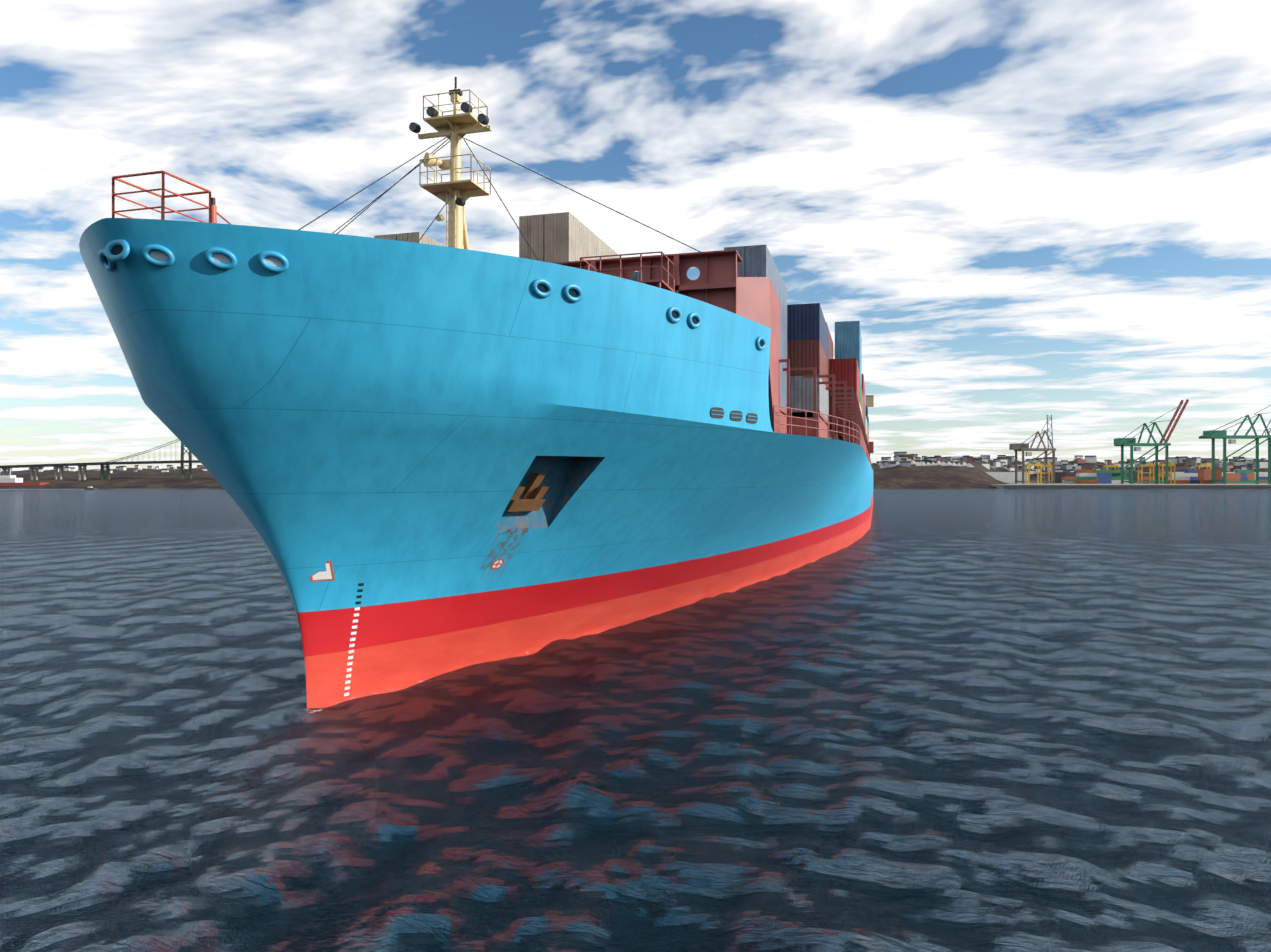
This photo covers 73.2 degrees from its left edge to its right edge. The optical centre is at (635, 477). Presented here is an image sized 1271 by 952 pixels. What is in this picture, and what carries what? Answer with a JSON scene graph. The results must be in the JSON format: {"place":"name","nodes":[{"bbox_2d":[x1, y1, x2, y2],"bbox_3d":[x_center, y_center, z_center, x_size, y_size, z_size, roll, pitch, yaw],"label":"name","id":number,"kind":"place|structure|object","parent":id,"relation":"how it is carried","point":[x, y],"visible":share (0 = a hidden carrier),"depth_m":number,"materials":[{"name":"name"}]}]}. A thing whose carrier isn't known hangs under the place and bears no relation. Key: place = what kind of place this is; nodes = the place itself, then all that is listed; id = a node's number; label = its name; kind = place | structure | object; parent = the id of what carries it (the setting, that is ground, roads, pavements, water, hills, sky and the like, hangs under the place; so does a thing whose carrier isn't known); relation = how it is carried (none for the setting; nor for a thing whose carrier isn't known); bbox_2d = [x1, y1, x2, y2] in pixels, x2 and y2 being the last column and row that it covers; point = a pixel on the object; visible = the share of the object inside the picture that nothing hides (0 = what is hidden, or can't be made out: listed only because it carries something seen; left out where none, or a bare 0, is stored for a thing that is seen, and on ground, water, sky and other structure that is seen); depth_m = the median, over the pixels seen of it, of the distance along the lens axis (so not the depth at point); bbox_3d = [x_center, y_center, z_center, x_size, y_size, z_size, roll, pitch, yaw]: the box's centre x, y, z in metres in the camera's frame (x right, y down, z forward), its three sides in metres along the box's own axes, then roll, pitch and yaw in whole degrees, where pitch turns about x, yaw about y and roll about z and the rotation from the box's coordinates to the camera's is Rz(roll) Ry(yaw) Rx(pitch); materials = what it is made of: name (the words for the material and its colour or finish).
{"place":"outdoors","nodes":[
{"label":"outdoors","id":0,"kind":"place"},
{"bbox_2d":[0,459,1267,488],"bbox_3d":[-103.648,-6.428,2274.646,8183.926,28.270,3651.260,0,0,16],"label":"shore terrain","id":1,"kind":"structure","parent":0,"point":[976,476],"depth_m":587.54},
{"bbox_2d":[0,439,202,480],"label":"bridge","id":2,"kind":"structure","parent":1,"relation":"on","point":[182,461],"depth_m":590.01,"materials":[{"name":"concrete"}]},
{"bbox_2d":[0,452,1267,477],"bbox_3d":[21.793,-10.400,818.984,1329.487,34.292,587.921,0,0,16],"label":"shore buildings","id":3,"kind":"structure","parent":1,"relation":"on","point":[1003,461],"depth_m":863.46,"materials":[{"name":"brick"}]},
{"bbox_2d":[0,399,1270,489],"bbox_3d":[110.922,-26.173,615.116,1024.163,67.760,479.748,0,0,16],"label":"harbour terminal","id":4,"kind":"object","parent":1,"relation":"on","point":[1199,478],"visible":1,"depth_m":603.03,"materials":[{"name":"metal"}]},
{"bbox_2d":[0,488,1270,951],"bbox_3d":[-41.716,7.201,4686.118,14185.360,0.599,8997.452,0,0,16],"label":"sea water","id":5,"kind":"structure","parent":0,"point":[974,720],"depth_m":22.29,"materials":[{"name":"blue liquid"}]},
{"bbox_2d":[79,218,872,707],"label":"ship hull","id":6,"kind":"object","parent":5,"relation":"in","point":[391,424],"visible":0.85,"depth_m":26.36,"materials":[{"name":"blue metal"}]},
{"bbox_2d":[99,77,765,695],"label":"ship fittings","id":7,"kind":"object","parent":6,"relation":"attached to","point":[455,191],"visible":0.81,"depth_m":30.34,"materials":[{"name":"metal"}]},
{"bbox_2d":[480,528,527,581],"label":"rust stains","id":8,"kind":"object","parent":6,"relation":"attached to","point":[525,530],"visible":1,"depth_m":29.81,"materials":[{"name":"brown metal"}]},
{"bbox_2d":[374,212,868,443],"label":"shipping containers","id":9,"kind":"object","parent":6,"relation":"on","point":[806,340],"visible":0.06,"depth_m":61.24,"materials":[{"name":"metal"}]},
{"bbox_2d":[554,249,779,432],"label":"breakwater","id":10,"kind":"object","parent":6,"relation":"on","point":[717,282],"visible":0.17,"depth_m":34.21,"materials":[{"name":"red metal"}]},
{"bbox_2d":[773,359,873,464],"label":"ship railing","id":11,"kind":"object","parent":6,"relation":"on","point":[860,436],"visible":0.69,"depth_m":44.07,"materials":[{"name":"red metal"}]},
{"bbox_2d":[0,0,1270,470],"label":"sky","id":12,"kind":"structure","parent":0,"point":[1025,212],"materials":[{"name":"blue"}]}
]}

